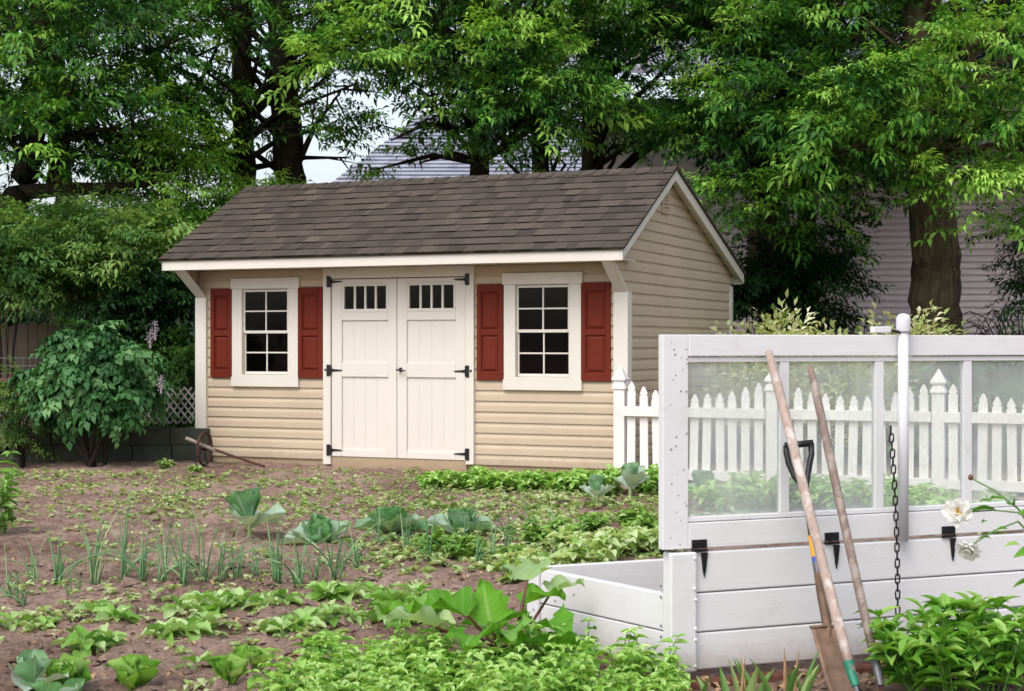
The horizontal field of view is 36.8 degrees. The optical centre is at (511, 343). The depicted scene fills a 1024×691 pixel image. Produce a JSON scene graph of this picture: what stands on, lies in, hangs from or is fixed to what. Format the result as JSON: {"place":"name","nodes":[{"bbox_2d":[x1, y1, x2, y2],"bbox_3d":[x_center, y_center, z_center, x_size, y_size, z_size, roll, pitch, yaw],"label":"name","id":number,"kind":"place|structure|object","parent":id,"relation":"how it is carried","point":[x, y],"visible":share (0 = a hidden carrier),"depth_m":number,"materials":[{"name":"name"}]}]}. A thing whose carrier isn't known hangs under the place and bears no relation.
{"place":"outdoors","nodes":[
{"label":"outdoors","id":0,"kind":"place"},
{"bbox_2d":[0,0,985,322],"label":"sky","id":1,"kind":"structure","parent":0,"point":[318,170],"materials":[{"name":"white"}]},
{"bbox_2d":[0,377,1023,690],"bbox_3d":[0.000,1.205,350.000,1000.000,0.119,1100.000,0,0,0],"label":"ground","id":2,"kind":"structure","parent":0,"point":[18,639],"depth_m":9.11,"materials":[{"name":"soil"}]},
{"bbox_2d":[0,451,22,534],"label":"tomato plant","id":3,"kind":"object","parent":2,"relation":"on","point":[7,482],"visible":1,"depth_m":9.54,"materials":[{"name":"green plant"}]},
{"bbox_2d":[0,352,64,467],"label":"weedy shrub","id":4,"kind":"object","parent":2,"relation":"on","point":[5,403],"visible":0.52,"depth_m":15.10,"materials":[{"name":"green plant"}]},
{"bbox_2d":[9,649,68,690],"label":"cabbage","id":5,"kind":"object","parent":2,"relation":"on","point":[28,671],"visible":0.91,"depth_m":5.23,"materials":[{"name":"green plant"}]},
{"bbox_2d":[0,190,114,453],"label":"garden shrub","id":6,"kind":"object","parent":2,"relation":"on","point":[18,272],"visible":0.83,"depth_m":16.41,"materials":[{"name":"green plant"}]},
{"bbox_2d":[30,678,84,690],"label":"cabbage","id":7,"kind":"object","parent":2,"relation":"on","point":[73,684],"visible":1,"depth_m":4.88,"materials":[{"name":"green plant"}]},
{"bbox_2d":[40,653,93,685],"bbox_3d":[-1.552,1.145,5.335,0.180,0.126,0.218,0,0,-28],"label":"lettuce","id":8,"kind":"object","parent":2,"relation":"on","point":[74,667],"visible":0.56,"depth_m":5.32,"materials":[{"name":"green plant"}]},
{"bbox_2d":[50,624,116,658],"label":"spinach plant","id":9,"kind":"object","parent":2,"relation":"on","point":[84,638],"visible":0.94,"depth_m":6.03,"materials":[{"name":"green plant"}]},
{"bbox_2d":[46,525,133,584],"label":"onion plant","id":10,"kind":"object","parent":2,"relation":"on","point":[60,565],"visible":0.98,"depth_m":7.65,"materials":[{"name":"green plant"}]},
{"bbox_2d":[4,318,179,466],"bbox_3d":[-4.101,0.490,15.049,1.636,1.473,1.495,0,0,0],"label":"lilac bush","id":11,"kind":"object","parent":2,"relation":"on","point":[84,378],"visible":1,"depth_m":14.69,"materials":[{"name":"green plant"}]},
{"bbox_2d":[0,322,194,447],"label":"plank fence","id":12,"kind":"object","parent":2,"relation":"on","point":[29,336],"visible":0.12,"depth_m":17.60,"materials":[{"name":"brown wood"}]},
{"bbox_2d":[0,194,194,327],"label":"wood","id":13,"kind":"object","parent":2,"relation":"on","point":[38,319],"depth_m":38.31,"materials":[{"name":"green plant"}]},
{"bbox_2d":[78,510,117,584],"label":"onion plant","id":14,"kind":"object","parent":2,"relation":"on","point":[94,568],"visible":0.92,"depth_m":7.70,"materials":[{"name":"green plant"}]},
{"bbox_2d":[0,182,203,337],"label":"young tree","id":15,"kind":"object","parent":2,"relation":"on","point":[112,253],"visible":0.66,"depth_m":16.64,"materials":[{"name":"green plant"}]},
{"bbox_2d":[12,428,211,462],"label":"block wall","id":16,"kind":"structure","parent":2,"relation":"on","point":[155,444],"depth_m":15.60,"materials":[{"name":"concrete"}]},
{"bbox_2d":[0,0,226,326],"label":"tree","id":17,"kind":"object","parent":2,"relation":"on","point":[4,31],"visible":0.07,"depth_m":25.39,"materials":[{"name":"green plant"}]},
{"bbox_2d":[91,603,140,623],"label":"spinach plant","id":18,"kind":"object","parent":2,"relation":"on","point":[107,610],"visible":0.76,"depth_m":6.69,"materials":[{"name":"green plant"}]},
{"bbox_2d":[0,0,242,299],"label":"shade tree","id":19,"kind":"object","parent":2,"relation":"on","point":[43,100],"visible":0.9,"depth_m":17.45,"materials":[{"name":"green plant"}]},
{"bbox_2d":[58,247,195,427],"bbox_3d":[-4.076,0.043,17.183,2.277,2.363,2.459,0,0,0],"label":"garden shrub","id":20,"kind":"object","parent":2,"relation":"on","point":[151,294],"visible":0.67,"depth_m":16.54,"materials":[{"name":"green plant"}]},
{"bbox_2d":[85,509,180,580],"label":"onion plant","id":21,"kind":"object","parent":2,"relation":"on","point":[142,567],"visible":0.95,"depth_m":7.71,"materials":[{"name":"green plant"}]},
{"bbox_2d":[104,654,162,689],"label":"lettuce","id":22,"kind":"object","parent":2,"relation":"on","point":[133,671],"visible":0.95,"depth_m":5.39,"materials":[{"name":"green plant"}]},
{"bbox_2d":[100,484,191,580],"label":"onion plant","id":23,"kind":"object","parent":2,"relation":"on","point":[124,569],"visible":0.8,"depth_m":7.76,"materials":[{"name":"green plant"}]},
{"bbox_2d":[137,617,192,643],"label":"spinach plant","id":24,"kind":"object","parent":2,"relation":"on","point":[150,629],"visible":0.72,"depth_m":6.24,"materials":[{"name":"green plant"}]},
{"bbox_2d":[139,387,194,423],"bbox_3d":[-3.573,0.924,16.124,0.922,0.946,0.072,0,0,0],"label":"lattice panel","id":25,"kind":"object","parent":2,"relation":"on","point":[179,408],"visible":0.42,"depth_m":16.09,"materials":[{"name":"grey wood"}]},
{"bbox_2d":[147,519,198,585],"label":"onion plant","id":26,"kind":"object","parent":2,"relation":"on","point":[183,577],"visible":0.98,"depth_m":7.58,"materials":[{"name":"green plant"}]},
{"bbox_2d":[159,594,205,618],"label":"spinach plant","id":27,"kind":"object","parent":2,"relation":"on","point":[168,609],"visible":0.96,"depth_m":6.80,"materials":[{"name":"green plant"}]},
{"bbox_2d":[154,615,216,641],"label":"spinach plant","id":28,"kind":"object","parent":2,"relation":"on","point":[197,625],"visible":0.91,"depth_m":6.22,"materials":[{"name":"green plant"}]},
{"bbox_2d":[66,113,313,321],"bbox_3d":[-3.857,-0.802,18.627,2.941,4.050,2.601,0,0,0],"label":"young tree","id":29,"kind":"object","parent":2,"relation":"on","point":[219,195],"visible":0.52,"depth_m":18.19,"materials":[{"name":"green plant"}]},
{"bbox_2d":[139,504,244,582],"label":"onion plant","id":30,"kind":"object","parent":2,"relation":"on","point":[205,571],"visible":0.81,"depth_m":7.76,"materials":[{"name":"green plant"}]},
{"bbox_2d":[129,323,265,427],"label":"garden shrub","id":31,"kind":"object","parent":2,"relation":"on","point":[182,356],"visible":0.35,"depth_m":16.30,"materials":[{"name":"green plant"}]},
{"bbox_2d":[197,589,242,614],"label":"spinach plant","id":32,"kind":"object","parent":2,"relation":"on","point":[209,605],"visible":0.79,"depth_m":6.94,"materials":[{"name":"green plant"}]},
{"bbox_2d":[185,431,264,467],"bbox_3d":[-2.720,1.008,14.586,0.786,0.338,0.311,0,0,37],"label":"wheel cultivator","id":33,"kind":"object","parent":2,"relation":"on","point":[204,448],"visible":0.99,"depth_m":14.67,"materials":[{"name":"metal"}]},
{"bbox_2d":[207,653,248,683],"bbox_3d":[-1.003,1.154,5.455,0.167,0.100,0.125,0,0,25],"label":"lettuce","id":34,"kind":"object","parent":2,"relation":"on","point":[231,668],"visible":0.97,"depth_m":5.43,"materials":[{"name":"green plant"}]},
{"bbox_2d":[212,519,276,582],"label":"onion plant","id":35,"kind":"object","parent":2,"relation":"on","point":[224,571],"visible":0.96,"depth_m":7.77,"materials":[{"name":"green plant"}]},
{"bbox_2d":[21,0,476,196],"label":"shade tree","id":36,"kind":"object","parent":2,"relation":"on","point":[285,46],"visible":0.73,"depth_m":18.55,"materials":[{"name":"green plant"}]},
{"bbox_2d":[230,643,271,668],"bbox_3d":[-0.976,1.173,5.751,0.170,0.105,0.138,0,0,0],"label":"lettuce","id":37,"kind":"object","parent":2,"relation":"on","point":[254,656],"visible":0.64,"depth_m":5.73,"materials":[{"name":"green plant"}]},
{"bbox_2d":[225,487,285,537],"bbox_3d":[-1.561,1.043,9.400,0.383,0.331,0.405,0,0,-28],"label":"cabbage","id":38,"kind":"object","parent":2,"relation":"on","point":[244,504],"visible":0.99,"depth_m":9.33,"materials":[{"name":"green plant"}]},
{"bbox_2d":[232,502,284,583],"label":"onion plant","id":39,"kind":"object","parent":2,"relation":"on","point":[276,576],"visible":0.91,"depth_m":7.70,"materials":[{"name":"green plant"}]},
{"bbox_2d":[256,616,304,639],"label":"spinach plant","id":40,"kind":"object","parent":2,"relation":"on","point":[277,627],"visible":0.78,"depth_m":6.33,"materials":[{"name":"green plant"}]},
{"bbox_2d":[132,0,440,102],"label":"tree","id":41,"kind":"object","parent":2,"relation":"on","point":[307,18],"visible":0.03,"depth_m":27.07,"materials":[{"name":"green plant"}]},
{"bbox_2d":[274,606,326,632],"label":"spinach plant","id":42,"kind":"object","parent":2,"relation":"on","point":[314,620],"visible":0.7,"depth_m":6.38,"materials":[{"name":"green plant"}]},
{"bbox_2d":[279,513,349,544],"bbox_3d":[-1.157,1.131,9.275,0.450,0.213,0.398,0,0,-37],"label":"cabbage","id":43,"kind":"object","parent":2,"relation":"on","point":[322,526],"visible":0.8,"depth_m":9.24,"materials":[{"name":"green plant"}]},
{"bbox_2d":[303,580,342,601],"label":"spinach plant","id":44,"kind":"object","parent":2,"relation":"on","point":[322,589],"visible":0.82,"depth_m":7.20,"materials":[{"name":"green plant"}]},
{"bbox_2d":[265,512,390,580],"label":"onion plant","id":45,"kind":"object","parent":2,"relation":"on","point":[330,565],"visible":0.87,"depth_m":7.77,"materials":[{"name":"green plant"}]},
{"bbox_2d":[311,602,352,627],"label":"spinach plant","id":46,"kind":"object","parent":2,"relation":"on","point":[325,612],"visible":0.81,"depth_m":6.51,"materials":[{"name":"green plant"}]},
{"bbox_2d":[328,581,374,605],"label":"lettuce plant","id":47,"kind":"object","parent":2,"relation":"on","point":[348,591],"visible":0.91,"depth_m":7.19,"materials":[{"name":"green plant"}]},
{"bbox_2d":[363,587,417,609],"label":"spinach plant","id":48,"kind":"object","parent":2,"relation":"on","point":[383,595],"visible":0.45,"depth_m":7.05,"materials":[{"name":"green plant"}]},
{"bbox_2d":[354,505,428,532],"bbox_3d":[-0.776,1.104,9.674,0.424,0.183,0.430,0,0,-29],"label":"cabbage","id":49,"kind":"object","parent":2,"relation":"on","point":[392,521],"visible":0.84,"depth_m":9.59,"materials":[{"name":"green plant"}]},
{"bbox_2d":[158,166,745,472],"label":"garden shed","id":50,"kind":"structure","parent":2,"relation":"on","point":[514,322],"depth_m":14.88,"materials":[{"name":"beige plastic"}]},
{"bbox_2d":[230,277,300,386],"bbox_3d":[-2.456,-0.110,15.410,0.796,1.085,0.084,0,0,23],"label":"window","id":51,"kind":"structure","parent":50,"relation":"in","point":[290,285],"depth_m":15.40,"materials":[{"name":"beige paint"}]},
{"bbox_2d":[324,276,396,457],"bbox_3d":[-1.466,0.222,14.958,0.787,1.760,0.066,0,0,23],"label":"door","id":52,"kind":"structure","parent":50,"relation":"in","point":[364,341],"depth_m":14.95,"materials":[{"name":"beige paint"}]},
{"bbox_2d":[396,273,471,459],"bbox_3d":[-0.741,0.222,14.629,0.799,1.760,0.097,0,0,23],"label":"door","id":53,"kind":"structure","parent":50,"relation":"in","point":[432,370],"depth_m":14.66,"materials":[{"name":"beige paint"}]},
{"bbox_2d":[502,272,583,390],"bbox_3d":[0.290,-0.110,14.220,0.796,1.085,0.084,0,0,23],"label":"window","id":54,"kind":"structure","parent":50,"relation":"in","point":[572,381],"depth_m":14.21,"materials":[{"name":"beige paint"}]},
{"bbox_2d":[332,111,581,181],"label":"house","id":55,"kind":"structure","parent":2,"relation":"on","point":[438,168],"depth_m":33.08,"materials":[{"name":"grey"}]},
{"bbox_2d":[425,507,494,534],"bbox_3d":[-0.336,1.121,9.707,0.450,0.179,0.412,0,0,0],"label":"cabbage","id":56,"kind":"object","parent":2,"relation":"on","point":[454,519],"visible":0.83,"depth_m":9.66,"materials":[{"name":"green plant"}]},
{"bbox_2d":[437,534,488,559],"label":"celery plant","id":57,"kind":"object","parent":2,"relation":"on","point":[455,548],"visible":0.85,"depth_m":8.53,"materials":[{"name":"green plant"}]},
{"bbox_2d":[435,465,493,490],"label":"potato plant","id":58,"kind":"object","parent":2,"relation":"on","point":[453,477],"visible":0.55,"depth_m":12.67,"materials":[{"name":"green plant"}]},
{"bbox_2d":[243,617,695,690],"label":"mint patch","id":59,"kind":"object","parent":2,"relation":"on","point":[558,671],"visible":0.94,"depth_m":5.16,"materials":[{"name":"green plant"}]},
{"bbox_2d":[380,558,598,670],"bbox_3d":[-0.055,1.006,5.546,0.856,0.371,0.689,0,0,-22],"label":"squash plant","id":60,"kind":"object","parent":2,"relation":"on","point":[485,603],"visible":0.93,"depth_m":5.54,"materials":[{"name":"green plant"}]},
{"bbox_2d":[0,465,981,690],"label":"dry leaves","id":61,"kind":"object","parent":2,"relation":"on","point":[443,584],"visible":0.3,"depth_m":6.90,"materials":[{"name":"brown plant"}]},
{"bbox_2d":[466,468,528,492],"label":"potato plant","id":62,"kind":"object","parent":2,"relation":"on","point":[494,479],"visible":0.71,"depth_m":12.53,"materials":[{"name":"green plant"}]},
{"bbox_2d":[318,0,691,180],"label":"shade tree","id":63,"kind":"object","parent":2,"relation":"on","point":[490,73],"visible":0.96,"depth_m":17.71,"materials":[{"name":"green plant"}]},
{"bbox_2d":[0,466,1021,690],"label":"weeds","id":64,"kind":"object","parent":2,"relation":"on","point":[439,558],"visible":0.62,"depth_m":10.81,"materials":[{"name":"green plant"}]},
{"bbox_2d":[486,549,540,583],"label":"bean plant","id":65,"kind":"object","parent":2,"relation":"on","point":[530,554],"visible":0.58,"depth_m":7.69,"materials":[{"name":"green plant"}]},
{"bbox_2d":[503,469,556,492],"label":"potato plant","id":66,"kind":"object","parent":2,"relation":"on","point":[525,484],"visible":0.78,"depth_m":12.36,"materials":[{"name":"green plant"}]},
{"bbox_2d":[519,512,554,545],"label":"celery plant","id":67,"kind":"object","parent":2,"relation":"on","point":[532,534],"visible":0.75,"depth_m":9.12,"materials":[{"name":"green plant"}]},
{"bbox_2d":[376,0,716,173],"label":"tree","id":68,"kind":"object","parent":2,"relation":"on","point":[536,149],"visible":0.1,"depth_m":26.61,"materials":[{"name":"green plant"}]},
{"bbox_2d":[541,525,593,549],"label":"bean plant","id":69,"kind":"object","parent":2,"relation":"on","point":[559,537],"visible":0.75,"depth_m":8.72,"materials":[{"name":"green plant"}]},
{"bbox_2d":[551,467,592,492],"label":"potato plant","id":70,"kind":"object","parent":2,"relation":"on","point":[573,479],"visible":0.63,"depth_m":12.24,"materials":[{"name":"green plant"}]},
{"bbox_2d":[556,539,618,563],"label":"bean plant","id":71,"kind":"object","parent":2,"relation":"on","point":[575,551],"visible":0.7,"depth_m":8.26,"materials":[{"name":"green plant"}]},
{"bbox_2d":[575,512,611,533],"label":"celery plant","id":72,"kind":"object","parent":2,"relation":"on","point":[591,522],"visible":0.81,"depth_m":9.64,"materials":[{"name":"green plant"}]},
{"bbox_2d":[579,474,616,502],"bbox_3d":[0.656,1.092,11.378,0.264,0.266,0.246,0,0,-28],"label":"cabbage","id":73,"kind":"object","parent":2,"relation":"on","point":[596,489],"visible":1,"depth_m":11.36,"materials":[{"name":"green plant"}]},
{"bbox_2d":[584,464,625,495],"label":"potato plant","id":74,"kind":"object","parent":2,"relation":"on","point":[614,473],"visible":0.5,"depth_m":12.22,"materials":[{"name":"green plant"}]},
{"bbox_2d":[581,528,636,560],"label":"bean plant","id":75,"kind":"object","parent":2,"relation":"on","point":[611,541],"visible":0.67,"depth_m":8.40,"materials":[{"name":"green plant"}]},
{"bbox_2d":[612,462,649,496],"bbox_3d":[0.928,1.079,12.000,0.309,0.302,0.298,0,0,0],"label":"cabbage","id":76,"kind":"object","parent":2,"relation":"on","point":[633,476],"visible":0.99,"depth_m":12.00,"materials":[{"name":"green plant"}]},
{"bbox_2d":[607,526,654,555],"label":"bean plant","id":77,"kind":"object","parent":2,"relation":"on","point":[634,535],"visible":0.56,"depth_m":8.64,"materials":[{"name":"green plant"}]},
{"bbox_2d":[517,0,802,170],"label":"shade tree","id":78,"kind":"object","parent":2,"relation":"on","point":[597,159],"visible":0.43,"depth_m":20.46,"materials":[{"name":"green plant"}]},
{"bbox_2d":[688,472,773,513],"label":"leafy bush","id":79,"kind":"object","parent":2,"relation":"on","point":[735,495],"visible":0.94,"depth_m":10.74,"materials":[{"name":"green plant"}]},
{"bbox_2d":[719,654,774,690],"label":"daylily","id":80,"kind":"object","parent":2,"relation":"on","point":[748,683],"visible":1,"depth_m":5.17,"materials":[{"name":"green plant"}]},
{"bbox_2d":[602,0,908,403],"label":"shade tree","id":81,"kind":"object","parent":2,"relation":"on","point":[769,210],"visible":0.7,"depth_m":18.34,"materials":[{"name":"green plant"}]},
{"bbox_2d":[724,470,800,511],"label":"leafy bush","id":82,"kind":"object","parent":2,"relation":"on","point":[757,479],"visible":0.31,"depth_m":11.05,"materials":[{"name":"green plant"}]},
{"bbox_2d":[527,326,1023,672],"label":"cold frame","id":83,"kind":"object","parent":2,"relation":"on","point":[757,605],"visible":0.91,"depth_m":5.78,"materials":[{"name":"white paint"}]},
{"bbox_2d":[891,313,910,541],"bbox_3d":[1.484,0.321,5.900,0.083,0.872,0.054,0,0,-9],"label":"prop pole","id":84,"kind":"object","parent":83,"relation":"attached to","point":[903,325],"visible":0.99,"depth_m":5.88,"materials":[{"name":"white plastic"}]},
{"bbox_2d":[888,425,900,614],"bbox_3d":[1.447,0.669,5.831,0.028,0.720,0.050,0,0,-42],"label":"chain","id":85,"kind":"object","parent":84,"relation":"hanging from","point":[894,519],"visible":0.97,"depth_m":5.83,"materials":[{"name":"black metal"}]},
{"bbox_2d":[688,288,868,460],"bbox_3d":[2.629,0.358,15.479,2.133,1.822,2.138,0,0,0],"label":"variegated shrub","id":86,"kind":"object","parent":2,"relation":"on","point":[726,385],"visible":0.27,"depth_m":15.38,"materials":[{"name":"green plant"}]},
{"bbox_2d":[750,649,820,690],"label":"daylily","id":87,"kind":"object","parent":2,"relation":"on","point":[791,682],"visible":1,"depth_m":5.14,"materials":[{"name":"green plant"}]},
{"bbox_2d":[562,6,1023,410],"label":"house","id":88,"kind":"structure","parent":2,"relation":"on","point":[892,234],"depth_m":23.89,"materials":[{"name":"grey"}]},
{"bbox_2d":[730,230,860,428],"bbox_3d":[3.224,-0.108,19.510,2.384,2.659,2.520,0,0,0],"label":"garden shrub","id":89,"kind":"object","parent":2,"relation":"on","point":[758,289],"visible":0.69,"depth_m":19.17,"materials":[{"name":"green plant"}]},
{"bbox_2d":[769,472,844,510],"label":"leafy bush","id":90,"kind":"object","parent":2,"relation":"on","point":[793,499],"visible":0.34,"depth_m":11.05,"materials":[{"name":"green plant"}]},
{"bbox_2d":[616,0,1003,399],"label":"tree","id":91,"kind":"object","parent":2,"relation":"on","point":[720,157],"visible":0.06,"depth_m":22.75,"materials":[{"name":"green plant"}]},
{"bbox_2d":[765,350,859,690],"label":"garden hoe","id":92,"kind":"object","parent":2,"relation":"on","point":[830,591],"visible":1,"depth_m":5.36,"materials":[{"name":"brown wood"}]},
{"bbox_2d":[612,367,1023,492],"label":"picket fence","id":93,"kind":"object","parent":2,"relation":"on","point":[627,410],"visible":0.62,"depth_m":12.68,"materials":[{"name":"white paint"}]},
{"bbox_2d":[783,440,853,690],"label":"spade","id":94,"kind":"object","parent":2,"relation":"on","point":[831,659],"visible":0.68,"depth_m":5.35,"materials":[{"name":"brown wood"}]},
{"bbox_2d":[742,218,895,387],"bbox_3d":[4.028,-0.253,20.536,2.225,2.947,2.037,0,0,0],"label":"garden shrub","id":95,"kind":"object","parent":2,"relation":"on","point":[841,259],"visible":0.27,"depth_m":20.27,"materials":[{"name":"green plant"}]},
{"bbox_2d":[797,477,871,509],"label":"leafy bush","id":96,"kind":"object","parent":2,"relation":"on","point":[850,494],"visible":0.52,"depth_m":10.78,"materials":[{"name":"green plant"}]},
{"bbox_2d":[739,318,935,464],"bbox_3d":[3.360,0.486,15.486,2.232,1.499,2.355,0,0,0],"label":"variegated shrub","id":97,"kind":"object","parent":2,"relation":"on","point":[859,371],"visible":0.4,"depth_m":15.01,"materials":[{"name":"green plant"}]},
{"bbox_2d":[807,365,883,690],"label":"garden rake","id":98,"kind":"object","parent":2,"relation":"on","point":[844,524],"visible":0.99,"depth_m":5.49,"materials":[{"name":"brown wood"}]},
{"bbox_2d":[675,0,1023,444],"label":"shade tree","id":99,"kind":"object","parent":2,"relation":"on","point":[913,110],"visible":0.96,"depth_m":16.87,"materials":[{"name":"green plant"}]},
{"bbox_2d":[856,299,969,460],"bbox_3d":[4.149,0.388,15.805,1.593,1.676,1.716,0,0,0],"label":"variegated shrub","id":100,"kind":"object","parent":2,"relation":"on","point":[918,327],"visible":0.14,"depth_m":15.67,"materials":[{"name":"green plant"}]},
{"bbox_2d":[884,482,972,506],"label":"leafy bush","id":101,"kind":"object","parent":2,"relation":"on","point":[927,497],"visible":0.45,"depth_m":10.18,"materials":[{"name":"green plant"}]},
{"bbox_2d":[853,591,1023,690],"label":"leafy perennial","id":102,"kind":"object","parent":2,"relation":"on","point":[976,648],"visible":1,"depth_m":5.24,"materials":[{"name":"green plant"}]},
{"bbox_2d":[865,0,1023,203],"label":"tree","id":103,"kind":"object","parent":2,"relation":"on","point":[1018,144],"visible":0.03,"depth_m":21.92,"materials":[{"name":"green plant"}]},
{"bbox_2d":[886,326,1023,469],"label":"garden shrub","id":104,"kind":"object","parent":2,"relation":"on","point":[991,386],"visible":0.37,"depth_m":14.53,"materials":[{"name":"green plant"}]},
{"bbox_2d":[931,205,1023,427],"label":"arching shrub","id":105,"kind":"object","parent":2,"relation":"on","point":[1017,284],"visible":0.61,"depth_m":17.55,"materials":[{"name":"green plant"}]},
{"bbox_2d":[940,474,1023,587],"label":"peony","id":106,"kind":"object","parent":2,"relation":"on","point":[957,512],"visible":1,"depth_m":5.28,"materials":[{"name":"white plant"}]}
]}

